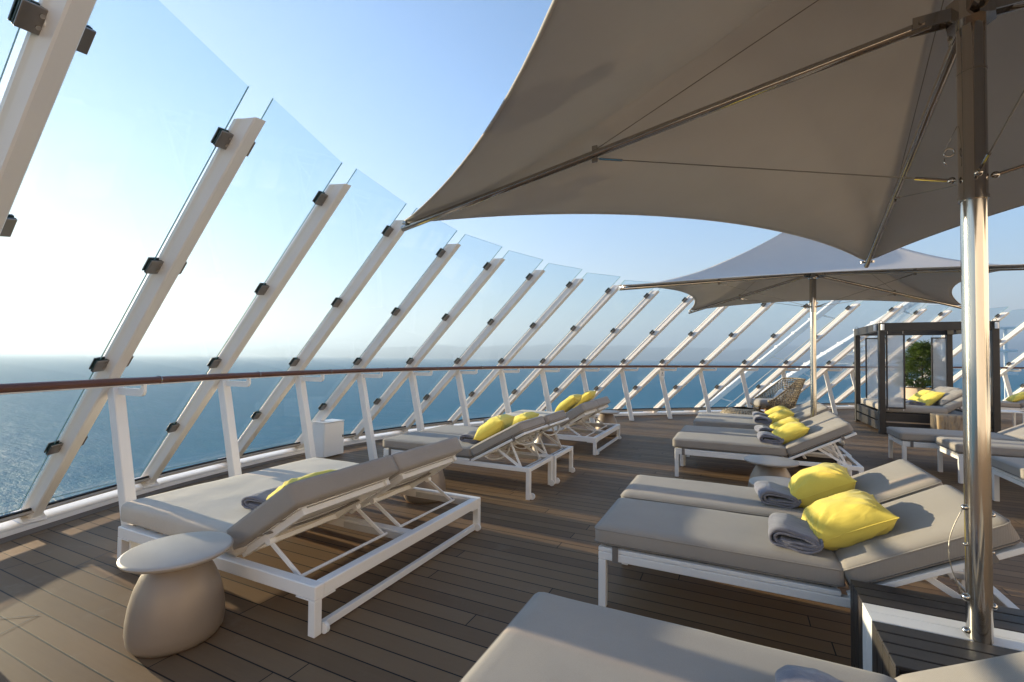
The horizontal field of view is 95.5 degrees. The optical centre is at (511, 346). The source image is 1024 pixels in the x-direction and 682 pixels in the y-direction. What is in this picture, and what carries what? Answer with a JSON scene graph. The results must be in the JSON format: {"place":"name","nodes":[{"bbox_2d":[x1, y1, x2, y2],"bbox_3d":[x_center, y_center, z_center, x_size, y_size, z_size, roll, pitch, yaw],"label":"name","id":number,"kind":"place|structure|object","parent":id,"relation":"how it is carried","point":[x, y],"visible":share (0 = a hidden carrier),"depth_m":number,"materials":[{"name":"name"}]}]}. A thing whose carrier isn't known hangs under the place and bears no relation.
{"place":"outdoors","nodes":[
{"label":"outdoors","id":0,"kind":"place"},
{"bbox_2d":[178,345,395,356],"bbox_3d":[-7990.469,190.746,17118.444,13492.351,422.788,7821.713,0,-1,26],"label":"headland","id":1,"kind":"structure","parent":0,"point":[287,350],"depth_m":15375.36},
{"bbox_2d":[0,409,1023,681],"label":"deck","id":2,"kind":"structure","parent":0,"point":[450,613],"depth_m":3.01,"materials":[{"name":"wood"}]},
{"bbox_2d":[0,0,96,236],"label":"windscreen frame","id":3,"kind":"object","parent":2,"relation":"on","point":[60,33],"visible":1,"depth_m":1.95,"materials":[{"name":"white paint"}]},
{"bbox_2d":[11,117,265,549],"bbox_3d":[-2.957,0.083,3.480,3.097,2.982,0.254,0,-1,26],"label":"windscreen frame","id":4,"kind":"object","parent":2,"relation":"on","point":[235,142],"visible":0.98,"depth_m":3.38,"materials":[{"name":"white paint"}]},
{"bbox_2d":[117,531,233,657],"bbox_3d":[-1.785,1.311,2.483,0.506,0.462,0.506,0,-1,26],"label":"side table","id":5,"kind":"object","parent":2,"relation":"on","point":[176,604],"visible":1,"depth_m":2.35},
{"bbox_2d":[134,184,350,487],"bbox_3d":[-2.796,0.113,4.559,3.099,2.978,0.255,0,-1,26],"label":"windscreen frame","id":6,"kind":"object","parent":2,"relation":"on","point":[327,203],"visible":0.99,"depth_m":4.49,"materials":[{"name":"white paint"}]},
{"bbox_2d":[117,437,480,637],"bbox_3d":[-1.543,1.178,3.693,2.037,0.784,1.783,0,-1,26],"label":"double daybed","id":7,"kind":"object","parent":2,"relation":"on","point":[291,509],"visible":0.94,"depth_m":3.16,"materials":[{"name":"fabric"}]},
{"bbox_2d":[240,484,282,509],"bbox_3d":[-1.679,1.083,3.362,0.293,0.102,0.419,0,-1,14],"label":"rolled towel","id":8,"kind":"object","parent":7,"relation":"on","point":[254,501],"visible":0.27,"depth_m":3.19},
{"bbox_2d":[266,469,333,499],"bbox_3d":[-1.527,1.052,3.342,0.412,0.159,0.513,-41,-17,19],"label":"throw pillow","id":9,"kind":"object","parent":7,"relation":"on","point":[299,478],"visible":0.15,"depth_m":3.21,"materials":[{"name":"yellow fabric"}]},
{"bbox_2d":[218,220,409,465],"bbox_3d":[-2.495,0.145,5.574,3.103,2.973,0.255,0,-1,26],"label":"windscreen frame","id":10,"kind":"object","parent":2,"relation":"on","point":[392,235],"visible":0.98,"depth_m":5.51,"materials":[{"name":"white paint"}]},
{"bbox_2d":[313,419,343,457],"bbox_3d":[-2.739,1.371,6.942,0.268,0.510,0.376,0,-1,26],"label":"electric box","id":11,"kind":"object","parent":2,"relation":"on","point":[328,435],"visible":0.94,"depth_m":6.82,"materials":[{"name":"metal"}]},
{"bbox_2d":[324,421,343,457],"bbox_3d":[-2.636,1.375,6.893,0.020,0.485,0.366,0,-1,26],"label":"door","id":12,"kind":"structure","parent":11,"relation":"in","point":[333,432],"depth_m":6.87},
{"bbox_2d":[0,419,666,633],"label":"deck inlay seams","id":13,"kind":"object","parent":2,"relation":"on","point":[94,565],"visible":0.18,"depth_m":2.65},
{"bbox_2d":[288,244,460,459],"bbox_3d":[-2.083,0.178,6.595,3.107,2.970,0.254,0,-1,26],"label":"windscreen frame","id":14,"kind":"object","parent":2,"relation":"on","point":[432,272],"visible":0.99,"depth_m":6.53,"materials":[{"name":"white paint"}]},
{"bbox_2d":[344,258,504,440],"bbox_3d":[-1.528,0.208,7.441,3.115,2.975,0.255,0,-1,26],"label":"windscreen frame","id":15,"kind":"object","parent":2,"relation":"on","point":[467,297],"visible":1,"depth_m":7.37,"materials":[{"name":"white paint"}]},
{"bbox_2d":[404,470,445,503],"bbox_3d":[-0.918,1.375,4.905,0.506,0.462,0.506,0,-1,26],"label":"side table","id":16,"kind":"object","parent":2,"relation":"on","point":[438,479],"visible":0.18,"depth_m":4.73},
{"bbox_2d":[0,402,854,538],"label":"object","id":17,"kind":"structure","parent":2,"relation":"on","point":[56,510],"depth_m":5.54,"materials":[{"name":"white paint"}]},
{"bbox_2d":[0,0,30,81],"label":"glass pane","id":18,"kind":"object","parent":17,"relation":"on","point":[11,49],"depth_m":1.87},
{"bbox_2d":[0,3,248,514],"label":"glass pane","id":19,"kind":"object","parent":17,"relation":"on","point":[139,286],"visible":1,"depth_m":3.18,"materials":[{"name":"glass"}]},
{"bbox_2d":[51,98,341,498],"bbox_3d":[-2.748,-0.081,3.962,3.142,2.941,0.859,0,-1,26],"label":"glass pane","id":20,"kind":"object","parent":17,"relation":"on","point":[233,330],"visible":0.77,"depth_m":4.29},
{"bbox_2d":[164,169,405,469],"bbox_3d":[-2.515,-0.052,5.008,2.998,2.933,0.859,0,-1,26],"label":"glass pane","id":21,"kind":"object","parent":17,"relation":"on","point":[315,330],"visible":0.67,"depth_m":5.31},
{"bbox_2d":[245,208,456,451],"bbox_3d":[-2.156,-0.020,6.026,2.913,2.922,0.910,0,-1,26],"label":"glass pane","id":22,"kind":"object","parent":17,"relation":"on","point":[369,344],"visible":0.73,"depth_m":6.36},
{"bbox_2d":[347,234,501,433],"bbox_3d":[-1.669,0.012,6.958,2.979,2.916,0.815,0,-1,26],"label":"glass pane","id":23,"kind":"object","parent":17,"relation":"on","point":[440,322],"visible":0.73,"depth_m":7.09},
{"bbox_2d":[377,250,542,429],"bbox_3d":[-1.063,0.043,7.815,3.044,2.928,0.880,0,-1,26],"label":"glass pane","id":24,"kind":"object","parent":17,"relation":"on","point":[477,336],"visible":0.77,"depth_m":8.05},
{"bbox_2d":[431,263,581,422],"bbox_3d":[-0.355,0.072,8.648,3.164,2.937,0.866,0,-1,26],"label":"glass pane","id":25,"kind":"object","parent":17,"relation":"on","point":[521,337],"visible":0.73,"depth_m":8.84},
{"bbox_2d":[438,278,583,425],"bbox_3d":[-0.114,0.266,9.107,3.125,2.982,0.253,0,-1,26],"label":"windscreen frame","id":26,"kind":"object","parent":17,"relation":"on","point":[549,312],"visible":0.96,"depth_m":9.04,"materials":[{"name":"white paint"}]},
{"bbox_2d":[480,273,619,417],"bbox_3d":[0.458,0.102,9.408,3.273,2.948,0.848,0,-1,26],"label":"glass pane","id":27,"kind":"object","parent":17,"relation":"on","point":[559,342],"visible":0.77,"depth_m":9.63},
{"bbox_2d":[535,280,643,410],"bbox_3d":[1.374,0.130,10.119,3.374,2.956,0.875,0,-1,26],"label":"glass pane","id":28,"kind":"object","parent":17,"relation":"on","point":[607,335],"visible":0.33,"depth_m":10.24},
{"bbox_2d":[536,291,658,421],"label":"windscreen frame","id":29,"kind":"object","parent":17,"relation":"on","point":[609,338],"visible":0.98,"depth_m":10.41,"materials":[{"name":"white paint"}]},
{"bbox_2d":[593,295,688,390],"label":"glass pane","id":30,"kind":"object","parent":17,"relation":"on","point":[642,341],"visible":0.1,"depth_m":10.94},
{"bbox_2d":[591,295,693,420],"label":"windscreen frame","id":31,"kind":"object","parent":17,"relation":"on","point":[647,341],"visible":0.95,"depth_m":11.08,"materials":[{"name":"white paint"}]},
{"bbox_2d":[614,306,727,418],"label":"windscreen frame","id":32,"kind":"object","parent":17,"relation":"on","point":[688,340],"visible":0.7,"depth_m":11.54,"materials":[{"name":"white paint"}]},
{"bbox_2d":[660,368,664,376],"bbox_3d":[3.720,0.659,11.514,0.106,0.225,0.011,0,-1,6],"label":"notice tag","id":33,"kind":"object","parent":32,"relation":"hanging from","point":[662,372],"visible":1,"depth_m":11.51,"materials":[{"name":"white paint"}]},
{"bbox_2d":[651,307,759,407],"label":"glass pane","id":34,"kind":"object","parent":17,"relation":"on","point":[709,354],"visible":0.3,"depth_m":11.81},
{"bbox_2d":[643,302,774,412],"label":"windscreen frame","id":35,"kind":"object","parent":17,"relation":"on","point":[740,330],"visible":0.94,"depth_m":11.87,"materials":[{"name":"white paint"}]},
{"bbox_2d":[685,308,802,407],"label":"glass pane","id":36,"kind":"object","parent":17,"relation":"on","point":[756,350],"visible":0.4,"depth_m":12.02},
{"bbox_2d":[685,302,817,411],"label":"windscreen frame","id":37,"kind":"object","parent":17,"relation":"on","point":[782,331],"visible":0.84,"depth_m":12.14,"materials":[{"name":"white paint"}]},
{"bbox_2d":[699,300,842,410],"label":"frame","id":38,"kind":"object","parent":17,"relation":"on","point":[776,349],"visible":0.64,"depth_m":18.92,"materials":[{"name":"metal"}]},
{"bbox_2d":[729,301,854,406],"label":"glass pane","id":39,"kind":"object","parent":17,"relation":"on","point":[797,351],"visible":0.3,"depth_m":12.32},
{"bbox_2d":[735,303,859,406],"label":"windscreen frame","id":40,"kind":"object","parent":17,"relation":"on","point":[840,318],"visible":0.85,"depth_m":12.38,"materials":[{"name":"white paint"}]},
{"bbox_2d":[734,303,916,406],"bbox_3d":[14.062,0.467,20.998,10.189,6.444,0.420,1,-1,0],"label":"frame","id":41,"kind":"object","parent":17,"relation":"on","point":[834,349],"visible":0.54,"depth_m":20.84,"materials":[{"name":"metal"}]},
{"bbox_2d":[791,305,902,414],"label":"windscreen frame","id":42,"kind":"object","parent":17,"relation":"on","point":[850,347],"visible":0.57,"depth_m":12.75,"materials":[{"name":"white paint"}]},
{"bbox_2d":[808,302,923,401],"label":"glass pane","id":43,"kind":"object","parent":17,"relation":"on","point":[876,344],"visible":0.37,"depth_m":13.26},
{"bbox_2d":[817,309,926,403],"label":"windscreen frame","id":44,"kind":"object","parent":17,"relation":"on","point":[916,314],"visible":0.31,"depth_m":13.47,"materials":[{"name":"white paint"}]},
{"bbox_2d":[0,365,1023,394],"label":"handrail","id":45,"kind":"object","parent":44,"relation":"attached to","point":[23,387],"visible":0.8,"depth_m":4.48,"materials":[{"name":"brown wood"}]},
{"bbox_2d":[829,310,951,406],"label":"windscreen frame","id":46,"kind":"object","parent":17,"relation":"on","point":[892,356],"visible":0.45,"depth_m":13.72,"materials":[{"name":"white paint"}]},
{"bbox_2d":[835,305,949,399],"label":"glass pane","id":47,"kind":"object","parent":17,"relation":"on","point":[895,350],"visible":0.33,"depth_m":13.67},
{"bbox_2d":[849,335,944,405],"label":"windscreen frame","id":48,"kind":"object","parent":17,"relation":"on","point":[936,343],"visible":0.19,"depth_m":14.22,"materials":[{"name":"white paint"}]},
{"bbox_2d":[895,312,1009,397],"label":"windscreen frame","id":49,"kind":"object","parent":17,"relation":"on","point":[998,317],"visible":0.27,"depth_m":14.03,"materials":[{"name":"white paint"}]},
{"bbox_2d":[945,322,1023,382],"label":"windscreen frame","id":50,"kind":"object","parent":17,"relation":"on","point":[1005,339],"visible":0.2,"depth_m":13.98,"materials":[{"name":"white paint"}]},
{"bbox_2d":[1000,353,1023,396],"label":"windscreen frame","id":51,"kind":"object","parent":17,"relation":"on","point":[1012,364],"visible":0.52,"depth_m":14.32,"materials":[{"name":"white paint"}]},
{"bbox_2d":[1003,383,1023,400],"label":"windscreen frame","id":52,"kind":"object","parent":17,"relation":"on","point":[1021,389],"visible":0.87,"depth_m":14.42,"materials":[{"name":"white paint"}]},
{"bbox_2d":[0,408,854,544],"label":"margin plank","id":53,"kind":"object","parent":2,"relation":"on","point":[50,525],"visible":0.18,"depth_m":4.87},
{"bbox_2d":[392,270,544,432],"bbox_3d":[-0.876,0.237,8.310,3.120,2.978,0.255,0,-1,26],"label":"windscreen frame","id":54,"kind":"object","parent":2,"relation":"on","point":[492,325],"visible":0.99,"depth_m":8.25,"materials":[{"name":"white paint"}]},
{"bbox_2d":[383,416,554,499],"bbox_3d":[-0.545,1.223,5.592,2.029,0.805,0.696,0,-1,26],"label":"sun lounger","id":55,"kind":"object","parent":2,"relation":"on","point":[495,444],"visible":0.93,"depth_m":5.23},
{"bbox_2d":[459,431,477,442],"bbox_3d":[-0.458,1.089,5.577,0.255,0.102,0.310,0,-1,16],"label":"rolled towel","id":56,"kind":"object","parent":55,"relation":"on","point":[468,437],"visible":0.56,"depth_m":5.45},
{"bbox_2d":[473,414,514,440],"bbox_3d":[-0.206,0.954,5.460,0.432,0.220,0.412,-36,-14,17],"label":"throw pillow","id":57,"kind":"object","parent":55,"relation":"on","point":[492,426],"visible":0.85,"depth_m":5.31,"materials":[{"name":"yellow fabric"}]},
{"bbox_2d":[420,410,574,483],"bbox_3d":[-0.220,1.241,6.224,2.029,0.805,0.696,0,-1,26],"label":"sun lounger","id":58,"kind":"object","parent":2,"relation":"on","point":[553,419],"visible":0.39,"depth_m":6.08,"materials":[{"name":"metal"}]},
{"bbox_2d":[512,412,539,424],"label":"throw pillow","id":59,"kind":"object","parent":58,"relation":"on","point":[523,416],"visible":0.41,"depth_m":5.92,"materials":[{"name":"yellow fabric"}]},
{"bbox_2d":[531,426,563,460],"bbox_3d":[0.507,1.433,6.839,0.506,0.462,0.506,0,-1,26],"label":"side table","id":60,"kind":"object","parent":2,"relation":"on","point":[545,439],"visible":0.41,"depth_m":6.68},
{"bbox_2d":[484,396,620,454],"bbox_3d":[0.761,1.306,8.306,2.037,0.784,1.658,0,-1,26],"label":"double daybed","id":61,"kind":"object","parent":2,"relation":"on","point":[580,414],"visible":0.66,"depth_m":7.88,"materials":[{"name":"fabric"}]},
{"bbox_2d":[555,394,581,412],"bbox_3d":[0.941,0.968,7.775,0.473,0.174,0.452,-43,-18,18],"label":"throw pillow","id":62,"kind":"object","parent":61,"relation":"on","point":[568,403],"visible":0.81,"depth_m":7.62,"materials":[{"name":"yellow fabric"}]},
{"bbox_2d":[573,391,595,407],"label":"throw pillow","id":63,"kind":"object","parent":61,"relation":"on","point":[587,396],"visible":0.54,"depth_m":8.24,"materials":[{"name":"yellow fabric"}]},
{"bbox_2d":[491,285,620,416],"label":"windscreen frame","id":64,"kind":"object","parent":2,"relation":"on","point":[605,298],"visible":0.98,"depth_m":9.75,"materials":[{"name":"white paint"}]},
{"bbox_2d":[595,410,619,436],"bbox_3d":[1.838,1.496,9.039,0.506,0.462,0.506,0,-1,26],"label":"side table","id":65,"kind":"object","parent":2,"relation":"on","point":[606,416],"visible":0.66,"depth_m":8.89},
{"bbox_2d":[401,0,1023,678],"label":"parasol","id":66,"kind":"object","parent":2,"relation":"on","point":[867,130],"visible":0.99,"depth_m":2.37,"materials":[{"name":"fabric"}]},
{"bbox_2d":[720,407,763,414],"bbox_3d":[5.272,1.602,10.629,0.960,0.375,0.960,0,-1,26],"label":"woven pouf","id":67,"kind":"object","parent":2,"relation":"on","point":[740,410],"visible":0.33,"depth_m":10.41,"materials":[{"name":"wicker"}]},
{"bbox_2d":[460,592,1023,681],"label":"sun lounger","id":68,"kind":"object","parent":2,"relation":"on","point":[544,637],"visible":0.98,"depth_m":1.57,"materials":[{"name":"fabric"}]},
{"bbox_2d":[776,666,844,681],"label":"rolled towel","id":69,"kind":"object","parent":68,"relation":"on","point":[795,674],"visible":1,"depth_m":1.34,"materials":[{"name":"fabric"}]},
{"bbox_2d":[696,401,819,418],"bbox_3d":[4.330,1.326,8.129,2.029,0.805,0.696,0,-1,26],"label":"sun lounger","id":70,"kind":"object","parent":2,"relation":"on","point":[801,407],"visible":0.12,"depth_m":8.15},
{"bbox_2d":[752,411,768,416],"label":"rolled towel","id":71,"kind":"object","parent":70,"relation":"on","point":[757,413],"visible":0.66,"depth_m":7.95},
{"bbox_2d":[765,406,789,414],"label":"throw pillow","id":72,"kind":"object","parent":70,"relation":"on","point":[772,410],"visible":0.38,"depth_m":7.93,"materials":[{"name":"yellow fabric"}]},
{"bbox_2d":[693,403,829,429],"bbox_3d":[4.032,1.309,7.507,2.029,0.805,0.696,0,-1,26],"label":"sun lounger","id":73,"kind":"object","parent":2,"relation":"on","point":[803,415],"visible":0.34,"depth_m":7.42,"materials":[{"name":"fabric"}]},
{"bbox_2d":[753,415,771,423],"bbox_3d":[3.977,1.163,7.381,0.255,0.120,0.310,0,-1,26],"label":"rolled towel","id":74,"kind":"object","parent":73,"relation":"on","point":[761,419],"visible":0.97,"depth_m":7.27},
{"bbox_2d":[768,409,794,423],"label":"throw pillow","id":75,"kind":"object","parent":73,"relation":"on","point":[776,416],"visible":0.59,"depth_m":7.27,"materials":[{"name":"yellow fabric"}]},
{"bbox_2d":[680,411,851,475],"bbox_3d":[3.413,1.278,6.401,2.029,0.805,0.696,0,-1,26],"label":"sun lounger","id":76,"kind":"object","parent":2,"relation":"on","point":[819,418],"visible":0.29,"depth_m":6.35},
{"bbox_2d":[754,425,773,432],"bbox_3d":[3.443,1.138,6.291,0.255,0.108,0.310,0,-1,18],"label":"rolled towel","id":77,"kind":"object","parent":76,"relation":"on","point":[758,428],"visible":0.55,"depth_m":6.23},
{"bbox_2d":[770,416,798,431],"bbox_3d":[3.665,1.090,6.264,0.412,0.196,0.402,-32,-16,25],"label":"throw pillow","id":78,"kind":"object","parent":76,"relation":"on","point":[779,423],"visible":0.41,"depth_m":6.17,"materials":[{"name":"yellow fabric"}]},
{"bbox_2d":[672,417,863,476],"bbox_3d":[3.097,1.260,5.788,2.029,0.805,0.696,0,-1,26],"label":"sun lounger","id":79,"kind":"object","parent":2,"relation":"on","point":[824,434],"visible":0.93,"depth_m":5.56,"materials":[{"name":"fabric"}]},
{"bbox_2d":[757,431,783,444],"bbox_3d":[3.132,1.113,5.641,0.268,0.126,0.295,0,-1,24],"label":"rolled towel","id":80,"kind":"object","parent":79,"relation":"on","point":[765,437],"visible":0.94,"depth_m":5.53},
{"bbox_2d":[772,422,808,443],"bbox_3d":[3.373,1.057,5.662,0.422,0.208,0.402,-31,-13,20],"label":"throw pillow","id":81,"kind":"object","parent":79,"relation":"on","point":[789,432],"visible":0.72,"depth_m":5.52,"materials":[{"name":"yellow fabric"}]},
{"bbox_2d":[744,455,799,486],"bbox_3d":[2.675,1.405,4.803,0.506,0.462,0.506,0,-1,26],"label":"side table","id":82,"kind":"object","parent":2,"relation":"on","point":[770,465],"visible":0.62,"depth_m":4.71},
{"bbox_2d":[750,377,805,412],"bbox_3d":[5.949,1.257,10.391,1.011,1.093,1.011,0,-1,12],"label":"woven lounge chair","id":83,"kind":"object","parent":2,"relation":"on","point":[763,402],"visible":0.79,"depth_m":10.12,"materials":[{"name":"wicker"}]},
{"bbox_2d":[773,389,787,398],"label":"striped pillow","id":84,"kind":"object","parent":83,"relation":"on","point":[779,392],"visible":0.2,"depth_m":10.39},
{"bbox_2d":[621,460,964,594],"bbox_3d":[1.868,1.193,3.361,2.029,0.805,0.696,0,-1,26],"label":"sun lounger","id":85,"kind":"object","parent":2,"relation":"on","point":[891,481],"visible":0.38,"depth_m":3.26,"materials":[{"name":"fabric"}]},
{"bbox_2d":[754,481,800,508],"bbox_3d":[1.884,1.052,3.313,0.255,0.114,0.310,0,-1,21],"label":"rolled towel","id":86,"kind":"object","parent":85,"relation":"on","point":[772,493],"visible":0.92,"depth_m":3.21,"materials":[{"name":"fabric"}]},
{"bbox_2d":[788,463,856,507],"bbox_3d":[2.156,0.974,3.263,0.422,0.242,0.422,-32,-16,24],"label":"throw pillow","id":87,"kind":"object","parent":85,"relation":"on","point":[809,486],"visible":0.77,"depth_m":3.13,"materials":[{"name":"yellow fabric"}]},
{"bbox_2d":[595,485,1023,608],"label":"sun lounger","id":88,"kind":"object","parent":2,"relation":"on","point":[735,549],"visible":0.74,"depth_m":2.45,"materials":[{"name":"fabric"}]},
{"bbox_2d":[768,513,823,553],"bbox_3d":[1.563,1.030,2.573,0.255,0.120,0.310,0,-2,30],"label":"rolled towel","id":89,"kind":"object","parent":88,"relation":"on","point":[791,532],"visible":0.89,"depth_m":2.48,"materials":[{"name":"fabric"}]},
{"bbox_2d":[801,489,899,550],"bbox_3d":[1.845,0.958,2.581,0.417,0.229,0.432,-31,-13,20],"label":"throw pillow","id":90,"kind":"object","parent":88,"relation":"on","point":[849,518],"visible":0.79,"depth_m":2.44,"materials":[{"name":"yellow fabric"}]},
{"bbox_2d":[618,233,1023,466],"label":"parasol","id":91,"kind":"object","parent":2,"relation":"on","point":[783,267],"visible":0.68,"depth_m":6.49,"materials":[{"name":"fabric"}]},
{"bbox_2d":[892,340,953,398],"bbox_3d":[10.796,0.845,12.223,1.276,2.073,1.481,0,-1,26],"label":"potted conifer","id":92,"kind":"object","parent":2,"relation":"on","point":[918,356],"visible":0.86,"depth_m":12.12,"materials":[{"name":"green plant"}]},
{"bbox_2d":[854,318,1000,433],"bbox_3d":[8.766,0.654,10.091,1.890,2.318,2.260,0,-1,26],"label":"cabana","id":93,"kind":"object","parent":2,"relation":"on","point":[880,411],"visible":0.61,"depth_m":9.47,"materials":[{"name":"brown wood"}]},
{"bbox_2d":[890,397,907,402],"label":"rolled towel","id":94,"kind":"object","parent":93,"relation":"on","point":[897,399],"visible":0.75,"depth_m":10.19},
{"bbox_2d":[906,400,925,405],"bbox_3d":[8.314,1.172,9.607,0.280,0.096,0.310,0,-1,26],"label":"rolled towel","id":95,"kind":"object","parent":93,"relation":"on","point":[912,402],"visible":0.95,"depth_m":9.50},
{"bbox_2d":[908,390,929,400],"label":"throw pillow","id":96,"kind":"object","parent":93,"relation":"on","point":[916,396],"visible":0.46,"depth_m":10.10,"materials":[{"name":"yellow fabric"}]},
{"bbox_2d":[916,391,944,405],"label":"throw pillow","id":97,"kind":"object","parent":93,"relation":"on","point":[929,398],"visible":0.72,"depth_m":9.49,"materials":[{"name":"yellow fabric"}]},
{"bbox_2d":[935,386,958,393],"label":"throw pillow","id":98,"kind":"object","parent":93,"relation":"on","point":[945,389],"visible":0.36,"depth_m":9.83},
{"bbox_2d":[935,389,961,405],"bbox_3d":[8.864,1.040,9.401,0.513,0.176,0.513,-42,-21,23],"label":"throw pillow","id":99,"kind":"object","parent":93,"relation":"on","point":[952,395],"visible":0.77,"depth_m":9.27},
{"bbox_2d":[930,413,962,430],"bbox_3d":[8.172,1.532,8.743,0.387,0.495,0.384,0,-1,26],"label":"wooden cube","id":100,"kind":"object","parent":2,"relation":"on","point":[947,421],"visible":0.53,"depth_m":8.61,"materials":[{"name":"wood"}]},
{"bbox_2d":[886,423,1023,459],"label":"sun lounger","id":101,"kind":"object","parent":2,"relation":"on","point":[904,437],"visible":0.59,"depth_m":6.51,"materials":[{"name":"fabric"}]},
{"bbox_2d":[935,436,1023,483],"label":"sun lounger","id":102,"kind":"object","parent":2,"relation":"on","point":[952,446],"visible":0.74,"depth_m":5.71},
{"bbox_2d":[958,399,1023,410],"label":"sun lounger","id":103,"kind":"object","parent":2,"relation":"on","point":[1015,406],"visible":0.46,"depth_m":11.41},
{"bbox_2d":[1006,391,1023,401],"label":"throw pillow","id":104,"kind":"object","parent":103,"relation":"on","point":[1019,396],"visible":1,"depth_m":11.52,"materials":[{"name":"yellow fabric"}]},
{"bbox_2d":[991,456,1023,501],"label":"sun lounger","id":105,"kind":"object","parent":2,"relation":"on","point":[1011,469],"visible":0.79,"depth_m":4.78,"materials":[{"name":"metal"}]},
{"bbox_2d":[1001,410,1023,426],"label":"white side table","id":106,"kind":"object","parent":2,"relation":"on","point":[1014,412],"visible":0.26,"depth_m":9.71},
{"bbox_2d":[0,353,1023,515],"bbox_3d":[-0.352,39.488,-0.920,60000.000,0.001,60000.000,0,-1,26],"label":"sea","id":107,"kind":"structure","parent":0,"point":[32,425],"depth_m":426.57,"materials":[{"name":"liquid"}]},
{"bbox_2d":[0,0,1023,354],"label":"sky","id":108,"kind":"structure","parent":0,"point":[399,93],"materials":[{"name":"blue"}]},
{"bbox_2d":[346,340,1023,362],"bbox_3d":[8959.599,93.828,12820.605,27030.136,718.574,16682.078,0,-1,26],"label":"coast hills","id":109,"kind":"structure","parent":0,"point":[618,352],"depth_m":10570.32,"materials":[{"name":"grey"}]},
{"bbox_2d":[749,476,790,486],"bbox_3d":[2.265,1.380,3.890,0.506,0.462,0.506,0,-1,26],"label":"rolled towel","id":110,"kind":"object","parent":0,"point":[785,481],"visible":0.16,"depth_m":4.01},
{"bbox_2d":[853,326,1017,398],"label":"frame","id":111,"kind":"structure","parent":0,"point":[1005,350],"depth_m":22.37,"materials":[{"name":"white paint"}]}
]}

